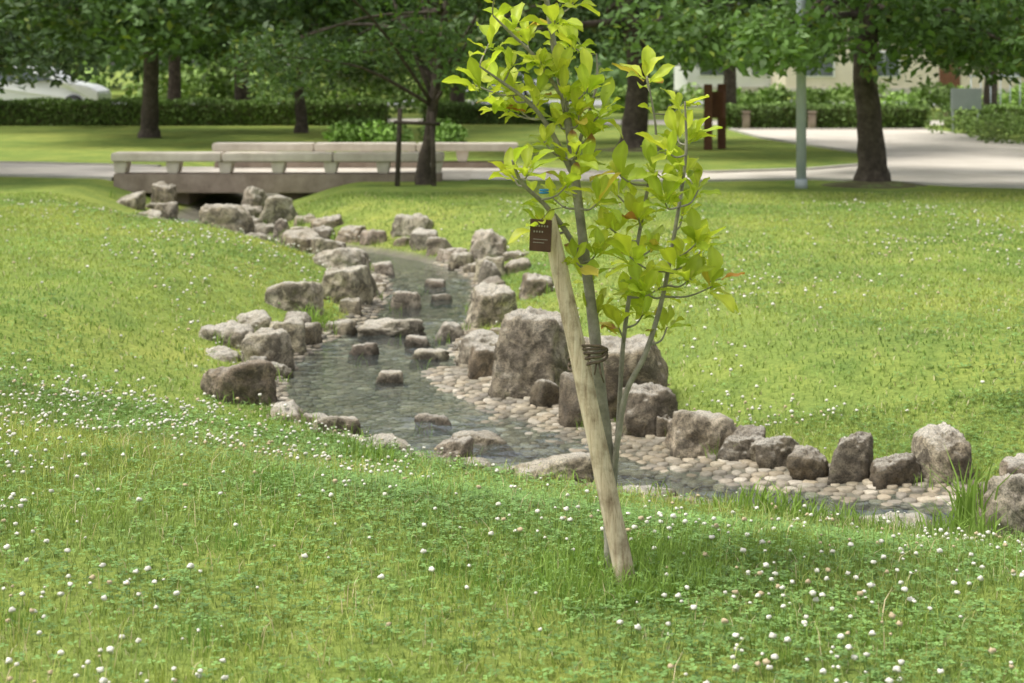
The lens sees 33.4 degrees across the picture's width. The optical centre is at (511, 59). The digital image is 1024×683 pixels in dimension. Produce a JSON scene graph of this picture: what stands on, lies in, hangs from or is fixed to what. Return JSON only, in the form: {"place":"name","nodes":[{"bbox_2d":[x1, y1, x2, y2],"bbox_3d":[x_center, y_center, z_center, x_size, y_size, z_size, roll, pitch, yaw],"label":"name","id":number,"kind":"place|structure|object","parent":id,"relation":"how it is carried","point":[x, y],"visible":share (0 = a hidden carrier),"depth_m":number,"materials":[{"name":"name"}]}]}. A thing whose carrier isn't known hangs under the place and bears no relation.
{"place":"outdoors","nodes":[
{"label":"outdoors","id":0,"kind":"place"},
{"bbox_2d":[0,65,1023,682],"bbox_3d":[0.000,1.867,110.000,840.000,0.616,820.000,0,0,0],"label":"lawn ground","id":1,"kind":"structure","parent":0,"point":[104,143],"depth_m":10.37,"materials":[{"name":"plant"}]},
{"bbox_2d":[0,18,102,93],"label":"park tree","id":2,"kind":"object","parent":1,"relation":"on","point":[11,54],"visible":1,"depth_m":25.31,"materials":[{"name":"green plant"}]},
{"bbox_2d":[0,66,110,103],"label":"parked car","id":3,"kind":"object","parent":1,"relation":"on","point":[80,90],"visible":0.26,"depth_m":51.58,"materials":[{"name":"paint"}]},
{"bbox_2d":[0,174,112,180],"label":"path kerb","id":4,"kind":"structure","parent":1,"relation":"on","point":[109,178],"depth_m":24.63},
{"bbox_2d":[0,0,113,58],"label":"park tree","id":5,"kind":"object","parent":1,"relation":"on","point":[75,34],"visible":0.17,"depth_m":42.52,"materials":[{"name":"green plant"}]},
{"bbox_2d":[0,161,160,166],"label":"path kerb","id":6,"kind":"structure","parent":1,"relation":"on","point":[75,163],"depth_m":27.61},
{"bbox_2d":[116,191,145,209],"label":"rock","id":7,"kind":"object","parent":1,"relation":"on","point":[136,200],"visible":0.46,"depth_m":22.54,"materials":[{"name":"stone"}]},
{"bbox_2d":[151,181,176,202],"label":"rock","id":8,"kind":"object","parent":1,"relation":"on","point":[163,191],"visible":0.59,"depth_m":23.23,"materials":[{"name":"stone"}]},
{"bbox_2d":[154,202,178,219],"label":"rock","id":9,"kind":"object","parent":1,"relation":"on","point":[169,210],"visible":0.48,"depth_m":22.30,"materials":[{"name":"stone"}]},
{"bbox_2d":[0,0,382,137],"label":"park tree","id":10,"kind":"object","parent":1,"relation":"on","point":[152,26],"visible":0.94,"depth_m":33.97,"materials":[{"name":"green plant"}]},
{"bbox_2d":[0,96,394,125],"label":"clipped hedge","id":11,"kind":"object","parent":1,"relation":"on","point":[193,111],"visible":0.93,"depth_m":44.07,"materials":[{"name":"plant"}]},
{"bbox_2d":[206,345,240,362],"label":"rock","id":12,"kind":"object","parent":1,"relation":"on","point":[227,353],"visible":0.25,"depth_m":11.47,"materials":[{"name":"stone"}]},
{"bbox_2d":[198,320,253,349],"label":"rock","id":13,"kind":"object","parent":1,"relation":"on","point":[240,331],"visible":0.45,"depth_m":11.88,"materials":[{"name":"stone"}]},
{"bbox_2d":[198,204,254,234],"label":"rock","id":14,"kind":"object","parent":1,"relation":"on","point":[232,217],"visible":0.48,"depth_m":18.93,"materials":[{"name":"stone"}]},
{"bbox_2d":[192,1,281,100],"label":"park tree","id":15,"kind":"object","parent":1,"relation":"on","point":[240,93],"visible":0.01,"depth_m":51.81,"materials":[{"name":"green plant"}]},
{"bbox_2d":[200,359,277,404],"bbox_3d":[-1.665,2.005,10.269,0.392,0.430,0.419,0,0,-31],"label":"rock","id":16,"kind":"object","parent":1,"relation":"on","point":[251,379],"visible":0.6,"depth_m":10.12,"materials":[{"name":"stone"}]},
{"bbox_2d":[167,5,323,100],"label":"park tree","id":17,"kind":"object","parent":1,"relation":"on","point":[174,80],"visible":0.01,"depth_m":49.85,"materials":[{"name":"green plant"}]},
{"bbox_2d":[236,310,271,330],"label":"rock","id":18,"kind":"object","parent":1,"relation":"on","point":[258,318],"visible":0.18,"depth_m":12.59,"materials":[{"name":"stone"}]},
{"bbox_2d":[241,186,267,207],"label":"rock","id":19,"kind":"object","parent":1,"relation":"on","point":[254,196],"visible":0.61,"depth_m":22.93,"materials":[{"name":"stone"}]},
{"bbox_2d":[241,327,294,370],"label":"rock","id":20,"kind":"object","parent":1,"relation":"on","point":[271,344],"visible":0.6,"depth_m":11.46,"materials":[{"name":"stone"}]},
{"bbox_2d":[259,195,297,223],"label":"rock","id":21,"kind":"object","parent":1,"relation":"on","point":[276,208],"visible":0.55,"depth_m":20.69,"materials":[{"name":"stone"}]},
{"bbox_2d":[71,59,490,113],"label":"roadside shrubs","id":22,"kind":"object","parent":1,"relation":"on","point":[215,84],"visible":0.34,"depth_m":54.48,"materials":[{"name":"plant"}]},
{"bbox_2d":[266,399,303,421],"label":"rock","id":23,"kind":"object","parent":1,"relation":"on","point":[293,406],"visible":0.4,"depth_m":9.75,"materials":[{"name":"stone"}]},
{"bbox_2d":[269,317,306,355],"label":"rock","id":24,"kind":"object","parent":1,"relation":"on","point":[294,327],"visible":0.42,"depth_m":12.09,"materials":[{"name":"stone"}]},
{"bbox_2d":[264,281,324,316],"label":"rock","id":25,"kind":"object","parent":1,"relation":"on","point":[288,296],"visible":0.52,"depth_m":13.39,"materials":[{"name":"stone"}]},
{"bbox_2d":[279,229,319,254],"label":"rock","id":26,"kind":"object","parent":1,"relation":"on","point":[302,238],"visible":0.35,"depth_m":17.36,"materials":[{"name":"stone"}]},
{"bbox_2d":[185,0,420,132],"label":"park tree","id":27,"kind":"object","parent":1,"relation":"on","point":[301,125],"visible":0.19,"depth_m":39.54,"materials":[{"name":"green plant"}]},
{"bbox_2d":[305,322,322,346],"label":"rock","id":28,"kind":"object","parent":1,"relation":"on","point":[313,334],"visible":0.26,"depth_m":12.45,"materials":[{"name":"stone"}]},
{"bbox_2d":[111,142,517,204],"bbox_3d":[-2.753,1.825,25.450,5.694,1.050,3.320,0,0,0],"label":"stone footbridge","id":29,"kind":"object","parent":1,"relation":"on","point":[291,175],"visible":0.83,"depth_m":23.85,"materials":[{"name":"concrete"}]},
{"bbox_2d":[310,214,343,227],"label":"rock","id":30,"kind":"object","parent":1,"relation":"on","point":[332,221],"visible":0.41,"depth_m":19.97,"materials":[{"name":"stone"}]},
{"bbox_2d":[310,237,346,254],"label":"rock","id":31,"kind":"object","parent":1,"relation":"on","point":[320,244],"visible":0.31,"depth_m":17.23,"materials":[{"name":"stone"}]},
{"bbox_2d":[0,0,664,97],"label":"roadside trees","id":32,"kind":"object","parent":1,"relation":"on","point":[604,63],"visible":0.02,"depth_m":77.55,"materials":[{"name":"plant"}]},
{"bbox_2d":[0,1,673,90],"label":"distant trees","id":33,"kind":"object","parent":1,"relation":"on","point":[668,78],"visible":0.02,"depth_m":95.31,"materials":[{"name":"plant"}]},
{"bbox_2d":[313,415,360,435],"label":"rock","id":34,"kind":"object","parent":1,"relation":"on","point":[329,421],"visible":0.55,"depth_m":9.44,"materials":[{"name":"stone"}]},
{"bbox_2d":[322,318,356,337],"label":"rock","id":35,"kind":"object","parent":1,"relation":"on","point":[347,327],"visible":0.46,"depth_m":13.04,"materials":[{"name":"stone"}]},
{"bbox_2d":[312,247,371,271],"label":"rock","id":36,"kind":"object","parent":1,"relation":"on","point":[338,258],"visible":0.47,"depth_m":16.02,"materials":[{"name":"stone"}]},
{"bbox_2d":[321,265,376,304],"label":"rock","id":37,"kind":"object","parent":1,"relation":"on","point":[359,281],"visible":0.67,"depth_m":14.23,"materials":[{"name":"stone"}]},
{"bbox_2d":[335,225,365,242],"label":"rock","id":38,"kind":"object","parent":1,"relation":"on","point":[345,233],"visible":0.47,"depth_m":19.16,"materials":[{"name":"stone"}]},
{"bbox_2d":[339,297,361,316],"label":"rock","id":39,"kind":"object","parent":1,"relation":"on","point":[351,305],"visible":0.49,"depth_m":13.81,"materials":[{"name":"stone"}]},
{"bbox_2d":[348,342,379,366],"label":"rock","id":40,"kind":"object","parent":1,"relation":"on","point":[368,350],"visible":0.69,"depth_m":12.13,"materials":[{"name":"stone"}]},
{"bbox_2d":[359,229,386,245],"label":"rock","id":41,"kind":"object","parent":1,"relation":"on","point":[367,237],"visible":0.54,"depth_m":18.92,"materials":[{"name":"stone"}]},
{"bbox_2d":[355,433,410,450],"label":"rock","id":42,"kind":"object","parent":1,"relation":"on","point":[388,436],"visible":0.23,"depth_m":9.04,"materials":[{"name":"stone"}]},
{"bbox_2d":[371,261,394,276],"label":"rock","id":43,"kind":"object","parent":1,"relation":"on","point":[385,268],"visible":0.49,"depth_m":16.63,"materials":[{"name":"stone"}]},
{"bbox_2d":[375,369,403,390],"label":"rock","id":44,"kind":"object","parent":1,"relation":"on","point":[390,376],"visible":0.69,"depth_m":11.10,"materials":[{"name":"stone"}]},
{"bbox_2d":[357,317,425,344],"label":"rock","id":45,"kind":"object","parent":1,"relation":"on","point":[391,328],"visible":0.72,"depth_m":13.00,"materials":[{"name":"stone"}]},
{"bbox_2d":[322,115,469,141],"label":"ground shrubs","id":46,"kind":"object","parent":1,"relation":"on","point":[355,130],"visible":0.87,"depth_m":33.86,"materials":[{"name":"plant"}]},
{"bbox_2d":[223,0,576,184],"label":"park tree","id":47,"kind":"object","parent":1,"relation":"on","point":[322,57],"visible":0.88,"depth_m":23.00,"materials":[{"name":"green plant"}]},
{"bbox_2d":[390,290,421,317],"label":"rock","id":48,"kind":"object","parent":1,"relation":"on","point":[409,300],"visible":0.73,"depth_m":14.40,"materials":[{"name":"stone"}]},
{"bbox_2d":[390,213,433,236],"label":"rock","id":49,"kind":"object","parent":1,"relation":"on","point":[403,224],"visible":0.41,"depth_m":19.03,"materials":[{"name":"stone"}]},
{"bbox_2d":[394,108,439,185],"bbox_3d":[-1.280,1.225,22.988,0.622,1.153,0.127,0,0,0],"label":"tree support frame","id":50,"kind":"object","parent":1,"relation":"on","point":[399,122],"visible":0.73,"depth_m":22.98,"materials":[{"name":"brown wood"}]},
{"bbox_2d":[404,335,430,355],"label":"rock","id":51,"kind":"object","parent":1,"relation":"on","point":[412,341],"visible":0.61,"depth_m":12.51,"materials":[{"name":"stone"}]},
{"bbox_2d":[409,227,437,250],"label":"rock","id":52,"kind":"object","parent":1,"relation":"on","point":[419,236],"visible":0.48,"depth_m":18.32,"materials":[{"name":"stone"}]},
{"bbox_2d":[409,348,448,369],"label":"rock","id":53,"kind":"object","parent":1,"relation":"on","point":[430,354],"visible":0.62,"depth_m":11.95,"materials":[{"name":"stone"}]},
{"bbox_2d":[414,413,451,436],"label":"rock","id":54,"kind":"object","parent":1,"relation":"on","point":[427,419],"visible":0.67,"depth_m":9.86,"materials":[{"name":"stone"}]},
{"bbox_2d":[272,0,594,102],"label":"park tree","id":55,"kind":"object","parent":1,"relation":"on","point":[460,97],"visible":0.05,"depth_m":45.70,"materials":[{"name":"green plant"}]},
{"bbox_2d":[426,237,451,255],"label":"rock","id":56,"kind":"object","parent":1,"relation":"on","point":[435,244],"visible":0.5,"depth_m":17.93,"materials":[{"name":"stone"}]},
{"bbox_2d":[431,321,463,348],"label":"rock","id":57,"kind":"object","parent":1,"relation":"on","point":[455,330],"visible":0.65,"depth_m":12.78,"materials":[{"name":"stone"}]},
{"bbox_2d":[433,436,473,460],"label":"rock","id":58,"kind":"object","parent":1,"relation":"on","point":[460,446],"visible":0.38,"depth_m":8.87,"materials":[{"name":"stone"}]},
{"bbox_2d":[448,252,472,271],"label":"rock","id":59,"kind":"object","parent":1,"relation":"on","point":[456,260],"visible":0.55,"depth_m":17.02,"materials":[{"name":"stone"}]},
{"bbox_2d":[454,329,498,365],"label":"rock","id":60,"kind":"object","parent":1,"relation":"on","point":[481,336],"visible":0.38,"depth_m":11.60,"materials":[{"name":"stone"}]},
{"bbox_2d":[467,342,494,379],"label":"rock","id":61,"kind":"object","parent":1,"relation":"on","point":[481,359],"visible":0.56,"depth_m":11.11,"materials":[{"name":"stone"}]},
{"bbox_2d":[452,430,514,458],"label":"rock","id":62,"kind":"object","parent":1,"relation":"on","point":[484,439],"visible":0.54,"depth_m":9.30,"materials":[{"name":"stone"}]},
{"bbox_2d":[469,228,506,261],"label":"rock","id":63,"kind":"object","parent":1,"relation":"on","point":[488,242],"visible":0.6,"depth_m":17.11,"materials":[{"name":"stone"}]},
{"bbox_2d":[473,256,504,282],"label":"rock","id":64,"kind":"object","parent":1,"relation":"on","point":[499,261],"visible":0.38,"depth_m":16.00,"materials":[{"name":"stone"}]},
{"bbox_2d":[477,259,502,284],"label":"rock","id":65,"kind":"object","parent":1,"relation":"on","point":[488,268],"visible":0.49,"depth_m":15.54,"materials":[{"name":"stone"}]},
{"bbox_2d":[465,282,517,327],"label":"rock","id":66,"kind":"object","parent":1,"relation":"on","point":[493,302],"visible":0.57,"depth_m":13.10,"materials":[{"name":"stone"}]},
{"bbox_2d":[419,100,571,123],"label":"clipped hedge","id":67,"kind":"object","parent":1,"relation":"on","point":[457,112],"visible":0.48,"depth_m":45.12,"materials":[{"name":"plant"}]},
{"bbox_2d":[0,199,1023,682],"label":"clover flowers","id":68,"kind":"object","parent":1,"relation":"on","point":[520,529],"visible":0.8,"depth_m":6.68,"materials":[{"name":"plant"}]},
{"bbox_2d":[504,257,531,274],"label":"rock","id":69,"kind":"object","parent":1,"relation":"on","point":[520,264],"visible":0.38,"depth_m":16.10,"materials":[{"name":"stone"}]},
{"bbox_2d":[488,306,571,398],"bbox_3d":[0.114,1.880,10.631,0.528,0.680,0.402,0,0,11],"label":"rock","id":70,"kind":"object","parent":1,"relation":"on","point":[531,348],"visible":0.69,"depth_m":10.48,"materials":[{"name":"stone"}]},
{"bbox_2d":[519,272,553,299],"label":"rock","id":71,"kind":"object","parent":1,"relation":"on","point":[532,284],"visible":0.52,"depth_m":14.21,"materials":[{"name":"stone"}]},
{"bbox_2d":[530,379,559,407],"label":"rock","id":72,"kind":"object","parent":1,"relation":"on","point":[544,393],"visible":0.55,"depth_m":10.16,"materials":[{"name":"stone"}]},
{"bbox_2d":[506,452,593,483],"bbox_3d":[0.187,2.075,8.442,0.460,0.290,0.355,0,0,0],"label":"rock","id":73,"kind":"object","parent":1,"relation":"on","point":[579,464],"visible":0.46,"depth_m":8.33,"materials":[{"name":"stone"}]},
{"bbox_2d":[558,371,583,427],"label":"rock","id":74,"kind":"object","parent":1,"relation":"on","point":[569,410],"visible":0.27,"depth_m":9.68,"materials":[{"name":"stone"}]},
{"bbox_2d":[541,215,635,585],"bbox_3d":[0.241,1.094,5.293,0.310,1.218,0.066,0,0,11],"label":"wooden stake","id":75,"kind":"object","parent":1,"relation":"on","point":[613,520],"visible":0.77,"depth_m":5.27,"materials":[{"name":"brown wood"}]},
{"bbox_2d":[567,344,608,382],"bbox_3d":[0.238,0.939,5.345,0.130,0.123,0.136,0,0,0],"label":"twine binding","id":76,"kind":"object","parent":75,"relation":"attached to","point":[604,350],"visible":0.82,"depth_m":5.28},
{"bbox_2d":[442,0,744,568],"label":"magnolia sapling","id":77,"kind":"object","parent":1,"relation":"on","point":[634,289],"visible":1,"depth_m":5.37,"materials":[{"name":"green plant"}]},
{"bbox_2d":[529,206,565,251],"bbox_3d":[0.122,0.524,5.267,0.130,0.135,0.052,0,0,-27],"label":"name tag","id":78,"kind":"object","parent":77,"relation":"hanging from","point":[540,237],"visible":1,"depth_m":5.25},
{"bbox_2d":[380,0,827,147],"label":"park tree","id":79,"kind":"object","parent":1,"relation":"on","point":[634,118],"visible":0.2,"depth_m":32.00,"materials":[{"name":"green plant"}]},
{"bbox_2d":[571,334,668,418],"bbox_3d":[0.620,1.910,9.984,0.620,0.620,0.584,0,0,0],"label":"rock","id":80,"kind":"object","parent":1,"relation":"on","point":[654,369],"visible":0.33,"depth_m":9.73,"materials":[{"name":"stone"}]},
{"bbox_2d":[622,382,677,436],"bbox_3d":[0.757,2.005,9.453,0.330,0.430,0.270,0,0,-15],"label":"rock","id":81,"kind":"object","parent":1,"relation":"on","point":[647,404],"visible":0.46,"depth_m":9.36,"materials":[{"name":"stone"}]},
{"bbox_2d":[664,409,736,458],"bbox_3d":[1.005,2.030,9.051,0.380,0.380,0.328,0,0,0],"label":"rock","id":82,"kind":"object","parent":1,"relation":"on","point":[688,431],"visible":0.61,"depth_m":8.94,"materials":[{"name":"stone"}]},
{"bbox_2d":[569,0,847,104],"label":"park tree","id":83,"kind":"object","parent":1,"relation":"on","point":[730,83],"visible":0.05,"depth_m":50.84,"materials":[{"name":"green plant"}]},
{"bbox_2d":[704,84,725,149],"bbox_3d":[3.860,1.080,32.475,0.450,1.240,0.500,0,0,0],"label":"park sign","id":84,"kind":"object","parent":1,"relation":"on","point":[714,104],"visible":0.99,"depth_m":32.30,"materials":[{"name":"wood"}]},
{"bbox_2d":[674,46,770,93],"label":"walls","id":85,"kind":"structure","parent":1,"relation":"on","point":[680,80],"depth_m":82.50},
{"bbox_2d":[518,128,931,172],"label":"path kerb","id":86,"kind":"structure","parent":1,"relation":"on","point":[759,170],"depth_m":31.65,"materials":[{"name":"concrete"}]},
{"bbox_2d":[715,424,765,460],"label":"rock","id":87,"kind":"object","parent":1,"relation":"on","point":[745,436],"visible":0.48,"depth_m":8.83,"materials":[{"name":"stone"}]},
{"bbox_2d":[747,435,799,468],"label":"rock","id":88,"kind":"object","parent":1,"relation":"on","point":[772,452],"visible":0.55,"depth_m":8.69,"materials":[{"name":"stone"}]},
{"bbox_2d":[795,0,807,188],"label":"street lamp","id":89,"kind":"object","parent":1,"relation":"on","point":[800,181],"visible":0.74,"depth_m":22.54,"materials":[{"name":"metal"}]},
{"bbox_2d":[583,177,1023,188],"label":"path kerb","id":90,"kind":"structure","parent":1,"relation":"on","point":[841,179],"depth_m":23.84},
{"bbox_2d":[786,445,828,480],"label":"rock","id":91,"kind":"object","parent":1,"relation":"on","point":[808,462],"visible":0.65,"depth_m":8.46,"materials":[{"name":"stone"}]},
{"bbox_2d":[594,0,1023,181],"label":"park tree","id":92,"kind":"object","parent":1,"relation":"on","point":[770,39],"visible":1,"depth_m":21.80,"materials":[{"name":"green plant"}]},
{"bbox_2d":[607,80,1023,112],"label":"roadside shrubs","id":93,"kind":"object","parent":1,"relation":"on","point":[940,96],"visible":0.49,"depth_m":55.09,"materials":[{"name":"plant"}]},
{"bbox_2d":[726,100,932,128],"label":"clipped hedge","id":94,"kind":"object","parent":1,"relation":"on","point":[840,115],"visible":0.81,"depth_m":42.01,"materials":[{"name":"plant"}]},
{"bbox_2d":[827,431,873,484],"bbox_3d":[1.676,2.035,8.446,0.179,0.370,0.303,0,0,32],"label":"rock","id":95,"kind":"object","parent":1,"relation":"on","point":[852,459],"visible":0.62,"depth_m":8.41,"materials":[{"name":"stone"}]},
{"bbox_2d":[821,180,926,188],"bbox_3d":[4.912,1.666,23.139,1.460,0.071,1.255,0,0,0],"label":"soil mound","id":96,"kind":"object","parent":1,"relation":"on","point":[872,185],"visible":0.84,"depth_m":22.84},
{"bbox_2d":[852,512,931,529],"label":"rock","id":97,"kind":"object","parent":1,"relation":"on","point":[911,516],"visible":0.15,"depth_m":7.50,"materials":[{"name":"stone"}]},
{"bbox_2d":[869,452,922,489],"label":"rock","id":98,"kind":"object","parent":1,"relation":"on","point":[898,469],"visible":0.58,"depth_m":8.31,"materials":[{"name":"stone"}]},
{"bbox_2d":[771,11,1023,92],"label":"walls","id":99,"kind":"structure","parent":1,"relation":"on","point":[843,74],"depth_m":78.00,"materials":[{"name":"paint"}]},
{"bbox_2d":[911,422,974,485],"bbox_3d":[2.142,2.015,8.423,0.294,0.410,0.287,0,0,-14],"label":"rock","id":100,"kind":"object","parent":1,"relation":"on","point":[928,448],"visible":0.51,"depth_m":8.32,"materials":[{"name":"stone"}]},
{"bbox_2d":[951,88,981,131],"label":"notice board","id":101,"kind":"object","parent":1,"relation":"on","point":[967,98],"visible":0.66,"depth_m":40.17,"materials":[{"name":"metal"}]},
{"bbox_2d":[924,106,1023,143],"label":"roadside shrubs","id":102,"kind":"object","parent":1,"relation":"on","point":[1013,125],"visible":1,"depth_m":37.00,"materials":[{"name":"plant"}]},
{"bbox_2d":[942,4,1013,105],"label":"park tree","id":103,"kind":"object","parent":1,"relation":"on","point":[986,94],"visible":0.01,"depth_m":49.85,"materials":[{"name":"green plant"}]},
{"bbox_2d":[939,102,1023,128],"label":"clipped hedge","id":104,"kind":"object","parent":1,"relation":"on","point":[990,109],"visible":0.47,"depth_m":42.27,"materials":[{"name":"plant"}]},
{"bbox_2d":[975,473,1023,538],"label":"rock","id":105,"kind":"object","parent":1,"relation":"on","point":[1010,495],"visible":0.51,"depth_m":7.36,"materials":[{"name":"stone"}]},
{"bbox_2d":[999,453,1023,475],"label":"rock","id":106,"kind":"object","parent":1,"relation":"on","point":[1011,465],"visible":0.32,"depth_m":8.18,"materials":[{"name":"stone"}]},
{"bbox_2d":[0,130,1023,185],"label":"park path","id":107,"kind":"structure","parent":0,"point":[934,157],"depth_m":27.64,"materials":[{"name":"concrete"}]},
{"bbox_2d":[174,218,946,519],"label":"stream water","id":108,"kind":"structure","parent":0,"point":[436,267],"depth_m":11.73,"materials":[{"name":"liquid"}]},
{"bbox_2d":[270,260,1021,539],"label":"cobble paving","id":109,"kind":"structure","parent":0,"point":[519,407],"depth_m":10.13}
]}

